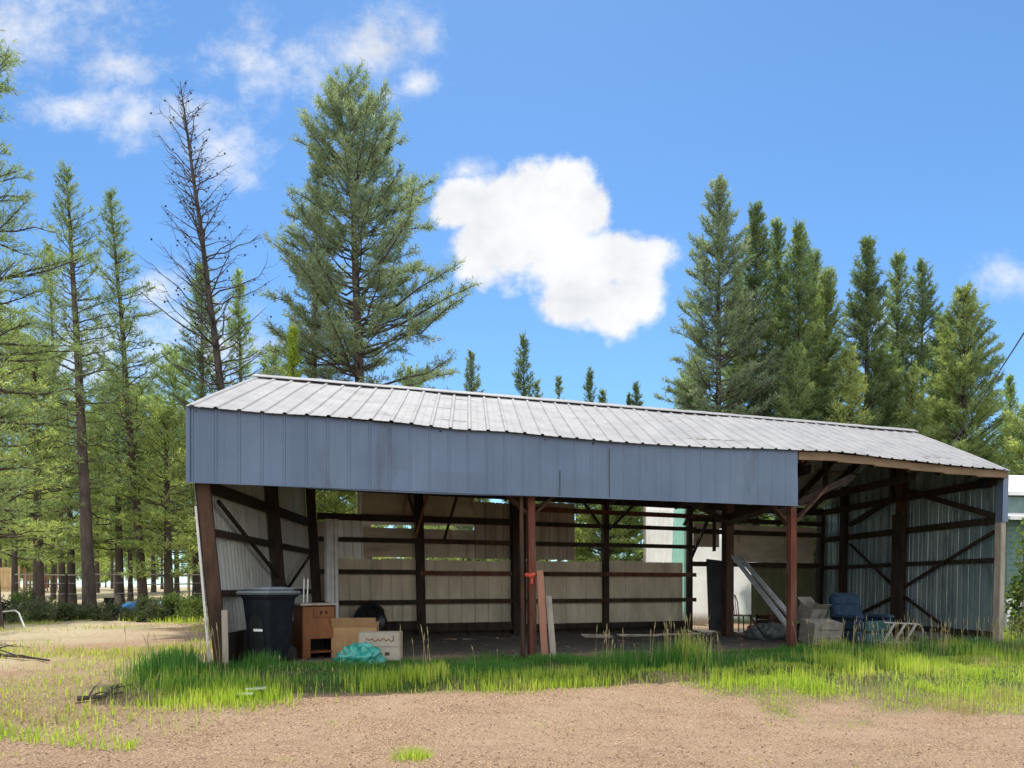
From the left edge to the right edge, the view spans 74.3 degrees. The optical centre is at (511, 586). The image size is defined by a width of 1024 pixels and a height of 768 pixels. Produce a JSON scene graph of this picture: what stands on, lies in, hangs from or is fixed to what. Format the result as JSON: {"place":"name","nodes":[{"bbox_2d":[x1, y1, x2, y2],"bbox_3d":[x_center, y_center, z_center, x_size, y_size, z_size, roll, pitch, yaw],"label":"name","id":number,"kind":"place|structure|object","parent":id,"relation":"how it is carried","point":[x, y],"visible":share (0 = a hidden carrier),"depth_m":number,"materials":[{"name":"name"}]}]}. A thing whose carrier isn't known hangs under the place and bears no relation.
{"place":"outdoors","nodes":[
{"label":"outdoors","id":0,"kind":"place"},
{"bbox_2d":[0,587,1023,767],"bbox_3d":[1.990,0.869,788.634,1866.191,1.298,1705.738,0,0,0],"label":"ground","id":1,"kind":"structure","parent":0,"point":[688,718],"depth_m":6.91,"materials":[{"name":"soil"}]},
{"bbox_2d":[0,566,19,590],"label":"board fence","id":2,"kind":"object","parent":1,"relation":"on","point":[5,576],"visible":0.51,"depth_m":49.99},
{"bbox_2d":[0,462,27,567],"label":"pine tree","id":3,"kind":"object","parent":1,"relation":"on","point":[3,548],"visible":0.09,"depth_m":59.16,"materials":[{"name":"green plant"}]},
{"bbox_2d":[0,644,49,660],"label":"fallen branch","id":4,"kind":"object","parent":1,"relation":"on","point":[19,656],"visible":0.98,"depth_m":10.12,"materials":[{"name":"brown wood"}]},
{"bbox_2d":[1,594,60,624],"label":"shrub","id":5,"kind":"object","parent":1,"relation":"on","point":[8,617],"visible":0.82,"depth_m":19.87,"materials":[{"name":"green plant"}]},
{"bbox_2d":[8,584,57,612],"bbox_3d":[-17.906,0.555,25.016,2.091,1.383,1.392,0,0,-24],"label":"shrub","id":6,"kind":"object","parent":1,"relation":"on","point":[16,596],"visible":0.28,"depth_m":24.89,"materials":[{"name":"green plant"}]},
{"bbox_2d":[18,488,49,561],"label":"pine tree","id":7,"kind":"object","parent":1,"relation":"on","point":[27,534],"visible":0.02,"depth_m":55.03,"materials":[{"name":"green plant"}]},
{"bbox_2d":[0,310,75,602],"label":"pine tree","id":8,"kind":"object","parent":1,"relation":"on","point":[14,571],"visible":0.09,"depth_m":35.88,"materials":[{"name":"green plant"}]},
{"bbox_2d":[0,285,77,629],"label":"pine tree","id":9,"kind":"object","parent":1,"relation":"on","point":[36,527],"visible":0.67,"depth_m":17.29,"materials":[{"name":"green plant"}]},
{"bbox_2d":[23,568,57,590],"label":"slat fence","id":10,"kind":"object","parent":1,"relation":"on","point":[30,576],"visible":0.25,"depth_m":49.98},
{"bbox_2d":[15,596,80,622],"bbox_3d":[-14.529,0.770,21.136,1.682,0.950,1.451,0,0,21],"label":"shrub","id":11,"kind":"object","parent":1,"relation":"on","point":[65,609],"visible":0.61,"depth_m":21.01,"materials":[{"name":"green plant"}]},
{"bbox_2d":[19,415,79,599],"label":"pine tree","id":12,"kind":"object","parent":1,"relation":"on","point":[53,587],"visible":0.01,"depth_m":38.81,"materials":[{"name":"green plant"}]},
{"bbox_2d":[0,29,107,521],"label":"pine tree","id":13,"kind":"object","parent":1,"relation":"on","point":[8,359],"visible":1,"depth_m":13.67,"materials":[{"name":"green plant"}]},
{"bbox_2d":[21,241,91,603],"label":"pine tree","id":14,"kind":"object","parent":1,"relation":"on","point":[61,579],"visible":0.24,"depth_m":33.89,"materials":[{"name":"green plant"}]},
{"bbox_2d":[0,332,116,613],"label":"pine tree","id":15,"kind":"object","parent":1,"relation":"on","point":[38,577],"visible":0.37,"depth_m":24.86,"materials":[{"name":"green plant"}]},
{"bbox_2d":[15,392,121,605],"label":"pine tree","id":16,"kind":"object","parent":1,"relation":"on","point":[70,558],"visible":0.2,"depth_m":30.81,"materials":[{"name":"green plant"}]},
{"bbox_2d":[10,159,136,618],"bbox_3d":[-14.870,-6.556,23.128,3.757,15.855,3.880,0,0,0],"label":"pine tree","id":17,"kind":"object","parent":1,"relation":"on","point":[87,558],"visible":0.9,"depth_m":22.92,"materials":[{"name":"green plant"}]},
{"bbox_2d":[67,602,89,619],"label":"shrub","id":18,"kind":"object","parent":1,"relation":"on","point":[73,617],"visible":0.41,"depth_m":22.33,"materials":[{"name":"green plant"}]},
{"bbox_2d":[76,406,114,592],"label":"pine tree","id":19,"kind":"object","parent":1,"relation":"on","point":[97,580],"visible":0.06,"depth_m":46.99,"materials":[{"name":"green plant"}]},
{"bbox_2d":[77,683,128,700],"bbox_3d":[-4.204,1.071,6.998,0.277,0.153,0.522,0,0,10],"label":"fallen branch","id":20,"kind":"object","parent":1,"relation":"on","point":[93,696],"visible":0.98,"depth_m":6.89,"materials":[{"name":"brown wood"}]},
{"bbox_2d":[99,513,114,588],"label":"pine tree","id":21,"kind":"object","parent":1,"relation":"on","point":[112,568],"visible":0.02,"depth_m":62.98,"materials":[{"name":"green plant"}]},
{"bbox_2d":[15,573,201,603],"bbox_3d":[-16.811,0.341,29.000,9.073,1.856,0.100,0,0,0],"label":"rail fence","id":22,"kind":"object","parent":1,"relation":"on","point":[66,583],"visible":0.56,"depth_m":28.98,"materials":[{"name":"wood"}]},
{"bbox_2d":[77,598,146,620],"bbox_3d":[-12.912,0.799,22.137,2.441,0.878,1.140,0,0,0],"label":"shrub","id":23,"kind":"object","parent":1,"relation":"on","point":[109,613],"visible":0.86,"depth_m":22.00,"materials":[{"name":"green plant"}]},
{"bbox_2d":[55,354,184,606],"bbox_3d":[-18.094,-4.681,31.048,4.961,11.896,5.226,0,0,39],"label":"pine tree","id":24,"kind":"object","parent":1,"relation":"on","point":[118,550],"visible":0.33,"depth_m":30.75,"materials":[{"name":"green plant"}]},
{"bbox_2d":[68,186,182,600],"bbox_3d":[-15.526,-7.348,26.927,4.012,17.328,4.222,0,0,0],"label":"pine tree","id":25,"kind":"object","parent":1,"relation":"on","point":[127,415],"visible":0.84,"depth_m":26.84,"materials":[{"name":"green plant"}]},
{"bbox_2d":[114,609,137,620],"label":"shrub","id":26,"kind":"object","parent":1,"relation":"on","point":[130,616],"visible":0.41,"depth_m":21.82,"materials":[{"name":"green plant"}]},
{"bbox_2d":[95,390,162,600],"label":"pine tree","id":27,"kind":"object","parent":1,"relation":"on","point":[130,594],"visible":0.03,"depth_m":37.11,"materials":[{"name":"green plant"}]},
{"bbox_2d":[98,378,191,591],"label":"pine tree","id":28,"kind":"object","parent":1,"relation":"on","point":[153,587],"visible":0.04,"depth_m":47.85,"materials":[{"name":"green plant"}]},
{"bbox_2d":[131,593,179,621],"bbox_3d":[-11.324,0.723,21.574,1.241,1.070,1.752,0,0,23],"label":"shrub","id":29,"kind":"object","parent":1,"relation":"on","point":[152,609],"visible":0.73,"depth_m":21.26,"materials":[{"name":"green plant"}]},
{"bbox_2d":[109,399,202,595],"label":"pine tree","id":30,"kind":"object","parent":1,"relation":"on","point":[167,546],"visible":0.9,"depth_m":26.70,"materials":[{"name":"green plant"}]},
{"bbox_2d":[154,453,172,588],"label":"pine tree","id":31,"kind":"object","parent":1,"relation":"on","point":[161,586],"depth_m":56.98,"materials":[{"name":"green plant"}]},
{"bbox_2d":[135,590,199,619],"bbox_3d":[-11.183,0.665,21.902,2.287,1.095,1.170,0,0,0],"label":"shrub","id":32,"kind":"object","parent":1,"relation":"on","point":[172,600],"visible":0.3,"depth_m":21.73,"materials":[{"name":"green plant"}]},
{"bbox_2d":[138,342,197,596],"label":"pine tree","id":33,"kind":"object","parent":1,"relation":"on","point":[176,386],"visible":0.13,"depth_m":41.52,"materials":[{"name":"green plant"}]},
{"bbox_2d":[150,411,202,601],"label":"pine tree","id":34,"kind":"object","parent":1,"relation":"on","point":[195,580],"visible":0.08,"depth_m":33.82,"materials":[{"name":"green plant"}]},
{"bbox_2d":[172,592,207,621],"bbox_3d":[-10.296,0.684,21.765,1.180,1.042,1.770,0,0,-24],"label":"shrub","id":35,"kind":"object","parent":1,"relation":"on","point":[193,607],"visible":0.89,"depth_m":21.48,"materials":[{"name":"green plant"}]},
{"bbox_2d":[155,254,232,600],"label":"pine tree","id":36,"kind":"object","parent":1,"relation":"on","point":[186,377],"visible":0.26,"depth_m":37.57,"materials":[{"name":"green plant"}]},
{"bbox_2d":[133,79,280,412],"bbox_3d":[-13.330,-10.582,30.188,6.108,23.773,6.943,0,0,0],"label":"dead tree","id":37,"kind":"object","parent":1,"relation":"on","point":[219,382],"visible":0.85,"depth_m":29.91,"materials":[{"name":"brown plant"}]},
{"bbox_2d":[221,610,228,667],"bbox_3d":[-3.886,0.720,9.145,0.098,0.804,0.090,0,0,-18],"label":"plank","id":38,"kind":"object","parent":1,"relation":"on","point":[224,614],"visible":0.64,"depth_m":9.13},
{"bbox_2d":[218,267,261,386],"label":"pine tree","id":39,"kind":"object","parent":1,"relation":"on","point":[234,323],"visible":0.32,"depth_m":37.88,"materials":[{"name":"green plant"}]},
{"bbox_2d":[236,587,300,663],"bbox_3d":[-3.495,0.559,9.771,0.607,1.109,0.751,0,0,24],"label":"wheeled bin","id":40,"kind":"object","parent":1,"relation":"on","point":[268,611],"visible":0.91,"depth_m":9.55,"materials":[{"name":"black plastic"}]},
{"bbox_2d":[257,345,285,374],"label":"pine tree","id":41,"kind":"object","parent":1,"relation":"on","point":[274,360],"visible":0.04,"depth_m":44.68,"materials":[{"name":"green plant"}]},
{"bbox_2d":[278,321,306,513],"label":"young pine","id":42,"kind":"object","parent":1,"relation":"on","point":[293,360],"visible":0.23,"depth_m":20.92,"materials":[{"name":"green plant"}]},
{"bbox_2d":[255,153,370,595],"bbox_3d":[-8.359,-8.382,27.757,5.130,19.406,4.573,0,0,0],"label":"pine tree","id":43,"kind":"object","parent":1,"relation":"on","point":[313,173],"visible":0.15,"depth_m":27.78,"materials":[{"name":"green plant"}]},
{"bbox_2d":[293,602,338,658],"bbox_3d":[-3.144,0.693,10.746,0.600,0.860,0.570,0,0,-34],"label":"cabinet","id":44,"kind":"object","parent":1,"relation":"on","point":[313,631],"visible":0.92,"depth_m":10.56,"materials":[{"name":"brown wood"}]},
{"bbox_2d":[324,519,338,617],"bbox_3d":[-3.971,-0.204,14.863,0.300,2.593,0.347,0,0,-21],"label":"metal flashing","id":45,"kind":"object","parent":1,"relation":"on","point":[331,576],"visible":0.66,"depth_m":14.89,"materials":[{"name":"metal"}]},
{"bbox_2d":[305,490,387,559],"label":"leafy tree","id":46,"kind":"object","parent":1,"relation":"on","point":[333,500],"visible":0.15,"depth_m":28.15,"materials":[{"name":"green leaf"},{"name":"bark"}]},
{"bbox_2d":[331,618,378,657],"bbox_3d":[-2.530,0.807,10.941,0.708,0.629,0.647,0,0,-6],"label":"cardboard box","id":47,"kind":"object","parent":1,"relation":"on","point":[347,630],"visible":0.72,"depth_m":10.68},
{"bbox_2d":[333,642,385,663],"bbox_3d":[-2.216,0.980,9.753,0.784,0.358,0.513,0,0,0],"label":"plastic bag","id":48,"kind":"object","parent":1,"relation":"on","point":[356,651],"visible":0.66,"depth_m":9.64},
{"bbox_2d":[254,57,481,558],"bbox_3d":[-5.670,-9.868,27.134,8.905,22.447,8.686,0,0,-24],"label":"pine tree","id":49,"kind":"object","parent":1,"relation":"on","point":[383,282],"visible":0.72,"depth_m":25.95,"materials":[{"name":"green plant"}]},
{"bbox_2d":[353,601,386,630],"bbox_3d":[-3.176,0.747,15.012,0.726,0.832,0.716,0,0,-38],"label":"rubbish sack","id":50,"kind":"object","parent":1,"relation":"on","point":[370,609],"visible":0.51,"depth_m":14.86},
{"bbox_2d":[359,631,402,660],"bbox_3d":[-1.987,0.895,10.245,0.608,0.418,0.378,0,0,-2],"label":"cardboard box","id":51,"kind":"object","parent":1,"relation":"on","point":[389,644],"visible":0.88,"depth_m":10.07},
{"bbox_2d":[2,495,773,587],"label":"distant forest","id":52,"kind":"object","parent":1,"relation":"on","point":[105,568],"visible":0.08,"depth_m":104.41,"materials":[{"name":"plant"}]},
{"bbox_2d":[385,743,441,762],"bbox_3d":[-0.807,1.380,5.661,0.488,0.162,0.455,0,0,-38],"label":"grass tuft","id":53,"kind":"object","parent":1,"relation":"on","point":[417,754],"visible":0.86,"depth_m":5.61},
{"bbox_2d":[389,360,450,559],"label":"pine tree","id":54,"kind":"object","parent":1,"relation":"on","point":[419,385],"visible":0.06,"depth_m":45.83,"materials":[{"name":"green plant"}]},
{"bbox_2d":[453,349,486,559],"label":"pine tree","id":55,"kind":"object","parent":1,"relation":"on","point":[470,365],"visible":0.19,"depth_m":43.81,"materials":[{"name":"green plant"}]},
{"bbox_2d":[461,498,490,560],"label":"pine tree","id":56,"kind":"object","parent":1,"relation":"on","point":[480,500],"visible":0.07,"depth_m":39.98,"materials":[{"name":"green plant"}]},
{"bbox_2d":[4,633,1017,767],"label":"litter","id":57,"kind":"object","parent":1,"relation":"on","point":[742,638],"visible":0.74,"depth_m":10.79,"materials":[{"name":"plant"}]},
{"bbox_2d":[0,619,1023,741],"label":"grass","id":58,"kind":"structure","parent":1,"relation":"on","point":[962,706],"depth_m":8.39,"materials":[{"name":"plant"}]},
{"bbox_2d":[508,331,534,559],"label":"pine tree","id":59,"kind":"object","parent":1,"relation":"on","point":[523,344],"visible":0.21,"depth_m":43.82,"materials":[{"name":"green plant"}]},
{"bbox_2d":[532,379,543,560],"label":"pine tree","id":60,"kind":"object","parent":1,"relation":"on","point":[536,387],"visible":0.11,"depth_m":43.93,"materials":[{"name":"green plant"}]},
{"bbox_2d":[536,570,547,656],"bbox_3d":[0.472,0.455,10.542,0.114,1.416,0.193,0,0,-39],"label":"plank","id":61,"kind":"object","parent":1,"relation":"on","point":[542,612],"visible":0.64,"depth_m":10.53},
{"bbox_2d":[545,596,555,657],"bbox_3d":[0.612,0.655,10.633,0.104,1.018,0.200,0,0,-31],"label":"plank","id":62,"kind":"object","parent":1,"relation":"on","point":[550,624],"visible":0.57,"depth_m":10.62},
{"bbox_2d":[84,633,1023,702],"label":"grass","id":63,"kind":"structure","parent":1,"relation":"on","point":[171,661],"depth_m":9.31,"materials":[{"name":"plant"}]},
{"bbox_2d":[554,375,564,560],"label":"pine tree","id":64,"kind":"object","parent":1,"relation":"on","point":[558,383],"visible":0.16,"depth_m":43.93,"materials":[{"name":"green plant"}]},
{"bbox_2d":[124,612,1023,678],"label":"grass stalks","id":65,"kind":"object","parent":1,"relation":"on","point":[945,637],"depth_m":11.34,"materials":[{"name":"plant"}]},
{"bbox_2d":[574,366,601,561],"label":"pine tree","id":66,"kind":"object","parent":1,"relation":"on","point":[589,383],"visible":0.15,"depth_m":43.87,"materials":[{"name":"green plant"}]},
{"bbox_2d":[186,374,1010,667],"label":"pole shed","id":67,"kind":"structure","parent":1,"relation":"on","point":[911,523],"depth_m":13.96,"materials":[{"name":"metal"}]},
{"bbox_2d":[737,555,785,614],"bbox_3d":[5.304,-0.068,14.300,0.080,1.343,2.704,0,0,-2],"label":"gutter","id":68,"kind":"object","parent":67,"relation":"attached to","point":[770,592],"visible":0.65,"depth_m":14.25,"materials":[{"name":"metal"}]},
{"bbox_2d":[564,401,642,561],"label":"leafy tree","id":69,"kind":"object","parent":1,"relation":"on","point":[588,535],"visible":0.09,"depth_m":37.01,"materials":[{"name":"plant"}]},
{"bbox_2d":[592,389,615,555],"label":"pine tree","id":70,"kind":"object","parent":1,"relation":"on","point":[602,398],"visible":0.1,"depth_m":43.92,"materials":[{"name":"green plant"}]},
{"bbox_2d":[619,392,642,557],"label":"pine tree","id":71,"kind":"object","parent":1,"relation":"on","point":[628,401],"visible":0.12,"depth_m":43.92,"materials":[{"name":"green plant"}]},
{"bbox_2d":[623,380,642,554],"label":"pine tree","id":72,"kind":"object","parent":1,"relation":"on","point":[636,390],"visible":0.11,"depth_m":43.91,"materials":[{"name":"green plant"}]},
{"bbox_2d":[669,357,713,523],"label":"pine tree","id":73,"kind":"object","parent":1,"relation":"on","point":[681,374],"visible":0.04,"depth_m":36.71,"materials":[{"name":"green plant"}]},
{"bbox_2d":[643,507,758,620],"bbox_3d":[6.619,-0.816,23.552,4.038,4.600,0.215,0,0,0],"label":"building","id":74,"kind":"structure","parent":1,"relation":"on","point":[742,587],"depth_m":23.52,"materials":[{"name":"paint"}]},
{"bbox_2d":[706,559,721,630],"bbox_3d":[5.610,0.234,18.400,0.813,1.988,0.506,0,0,-15],"label":"door slab","id":75,"kind":"object","parent":1,"relation":"on","point":[714,580],"depth_m":18.36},
{"bbox_2d":[653,172,789,528],"bbox_3d":[9.871,-9.143,31.996,7.050,20.841,6.353,0,0,0],"label":"pine tree","id":76,"kind":"object","parent":1,"relation":"on","point":[722,220],"visible":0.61,"depth_m":31.42,"materials":[{"name":"green plant"}]},
{"bbox_2d":[713,265,762,524],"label":"pine tree","id":77,"kind":"object","parent":1,"relation":"on","point":[728,366],"visible":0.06,"depth_m":35.82,"materials":[{"name":"green plant"}]},
{"bbox_2d":[734,595,751,632],"bbox_3d":[6.033,0.717,17.863,0.428,0.993,0.486,0,0,-40],"label":"wooden chair","id":78,"kind":"object","parent":1,"relation":"on","point":[739,615],"visible":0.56,"depth_m":18.01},
{"bbox_2d":[721,198,785,562],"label":"pine tree","id":79,"kind":"object","parent":1,"relation":"on","point":[760,239],"visible":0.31,"depth_m":32.70,"materials":[{"name":"green plant"}]},
{"bbox_2d":[731,555,785,627],"bbox_3d":[5.245,0.040,14.373,0.080,1.551,2.467,0,0,-7],"label":"plank","id":80,"kind":"object","parent":1,"relation":"on","point":[771,605],"visible":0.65,"depth_m":14.28,"materials":[{"name":"wood"}]},
{"bbox_2d":[744,622,785,639],"bbox_3d":[5.744,1.000,15.183,1.018,0.455,0.717,0,0,0],"label":"crumpled tarp","id":81,"kind":"object","parent":1,"relation":"on","point":[775,631],"visible":0.75,"depth_m":15.00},
{"bbox_2d":[757,215,803,562],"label":"pine tree","id":82,"kind":"object","parent":1,"relation":"on","point":[780,273],"visible":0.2,"depth_m":34.75,"materials":[{"name":"green plant"}]},
{"bbox_2d":[759,339,819,570],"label":"pine tree","id":83,"kind":"object","parent":1,"relation":"on","point":[791,408],"visible":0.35,"depth_m":29.79,"materials":[{"name":"green plant"}]},
{"bbox_2d":[760,217,835,569],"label":"pine tree","id":84,"kind":"object","parent":1,"relation":"on","point":[801,269],"visible":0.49,"depth_m":32.55,"materials":[{"name":"green plant"}]},
{"bbox_2d":[795,248,839,600],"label":"pine tree","id":85,"kind":"object","parent":1,"relation":"on","point":[818,264],"visible":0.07,"depth_m":37.79,"materials":[{"name":"green plant"}]},
{"bbox_2d":[798,618,842,643],"bbox_3d":[5.924,0.870,12.963,0.628,0.428,0.430,0,10,-14],"label":"cardboard box","id":86,"kind":"object","parent":1,"relation":"on","point":[834,627],"visible":0.73,"depth_m":12.79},
{"bbox_2d":[797,597,830,621],"bbox_3d":[6.166,0.490,13.934,0.408,0.516,0.550,0,24,-24],"label":"cardboard box","id":87,"kind":"object","parent":86,"relation":"on","point":[809,608],"visible":0.7,"depth_m":13.83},
{"bbox_2d":[803,263,860,572],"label":"pine tree","id":88,"kind":"object","parent":1,"relation":"on","point":[828,292],"visible":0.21,"depth_m":33.68,"materials":[{"name":"green plant"}]},
{"bbox_2d":[815,341,875,520],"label":"pine tree","id":89,"kind":"object","parent":1,"relation":"on","point":[850,388],"visible":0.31,"depth_m":28.83,"materials":[{"name":"green plant"}]},
{"bbox_2d":[829,593,894,643],"bbox_3d":[7.364,0.656,14.302,1.060,1.039,0.984,0,0,-20],"label":"armchair","id":90,"kind":"object","parent":1,"relation":"on","point":[846,608],"visible":0.77,"depth_m":14.07,"materials":[{"name":"blue fabric"}]},
{"bbox_2d":[815,234,917,561],"bbox_3d":[16.090,-7.446,30.840,4.795,17.481,4.837,0,0,-44],"label":"pine tree","id":91,"kind":"object","parent":1,"relation":"on","point":[867,312],"visible":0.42,"depth_m":30.57,"materials":[{"name":"green plant"}]},
{"bbox_2d":[859,339,908,426],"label":"pine tree","id":92,"kind":"object","parent":1,"relation":"on","point":[890,372],"visible":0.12,"depth_m":30.63,"materials":[{"name":"green plant"}]},
{"bbox_2d":[868,248,926,423],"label":"pine tree","id":93,"kind":"object","parent":1,"relation":"on","point":[898,325],"visible":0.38,"depth_m":35.72,"materials":[{"name":"green plant"}]},
{"bbox_2d":[881,622,923,643],"bbox_3d":[8.043,0.957,13.921,0.912,0.454,0.068,0,0,-6],"label":"folded table","id":94,"kind":"object","parent":1,"relation":"on","point":[901,629],"visible":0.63,"depth_m":13.90,"materials":[{"name":"metal"}]},
{"bbox_2d":[882,361,946,443],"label":"pine tree","id":95,"kind":"object","parent":1,"relation":"on","point":[910,384],"visible":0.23,"depth_m":29.72,"materials":[{"name":"green plant"}]},
{"bbox_2d":[895,257,954,445],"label":"pine tree","id":96,"kind":"object","parent":1,"relation":"on","point":[920,315],"visible":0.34,"depth_m":35.66,"materials":[{"name":"green plant"}]},
{"bbox_2d":[917,310,986,455],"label":"pine tree","id":97,"kind":"object","parent":1,"relation":"on","point":[936,343],"visible":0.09,"depth_m":32.97,"materials":[{"name":"green plant"}]},
{"bbox_2d":[914,280,1023,471],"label":"pine tree","id":98,"kind":"object","parent":1,"relation":"on","point":[964,321],"visible":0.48,"depth_m":29.49,"materials":[{"name":"green plant"}]},
{"bbox_2d":[993,401,1023,474],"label":"deciduous tree","id":99,"kind":"object","parent":1,"relation":"on","point":[1016,445],"visible":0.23,"depth_m":26.11,"materials":[{"name":"green plant"}]},
{"bbox_2d":[993,371,1023,596],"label":"pine tree","id":100,"kind":"object","parent":1,"relation":"on","point":[1009,379],"visible":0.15,"depth_m":35.88,"materials":[{"name":"green plant"}]},
{"bbox_2d":[1004,475,1023,628],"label":"neighbour house","id":101,"kind":"structure","parent":1,"relation":"on","point":[1016,501],"depth_m":19.03,"materials":[{"name":"paint"}]},
{"bbox_2d":[1004,518,1023,634],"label":"leafy bush","id":102,"kind":"object","parent":1,"relation":"on","point":[1014,587],"visible":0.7,"depth_m":15.52,"materials":[{"name":"green plant"}]},
{"bbox_2d":[1004,608,1023,639],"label":"leafy bush","id":103,"kind":"object","parent":1,"relation":"on","point":[1021,627],"visible":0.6,"depth_m":14.70,"materials":[{"name":"green plant"}]},
{"bbox_2d":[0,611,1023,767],"bbox_3d":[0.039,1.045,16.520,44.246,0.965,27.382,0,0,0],"label":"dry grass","id":104,"kind":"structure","parent":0,"point":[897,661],"depth_m":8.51,"materials":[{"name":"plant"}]},
{"bbox_2d":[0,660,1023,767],"bbox_3d":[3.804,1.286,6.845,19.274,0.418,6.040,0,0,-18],"label":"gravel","id":105,"kind":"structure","parent":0,"point":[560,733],"depth_m":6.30,"materials":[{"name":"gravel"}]},
{"bbox_2d":[0,0,1023,586],"label":"sky","id":106,"kind":"structure","parent":0,"point":[575,146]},
{"bbox_2d":[756,614,785,623],"bbox_3d":[6.450,0.936,16.707,0.615,0.520,0.515,0,0,-17],"label":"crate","id":107,"kind":"object","parent":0,"point":[772,618],"visible":0.22,"depth_m":16.53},
{"bbox_2d":[951,332,1023,445],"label":"overhead cable","id":108,"kind":"object","parent":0,"point":[991,384],"visible":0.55,"depth_m":14.72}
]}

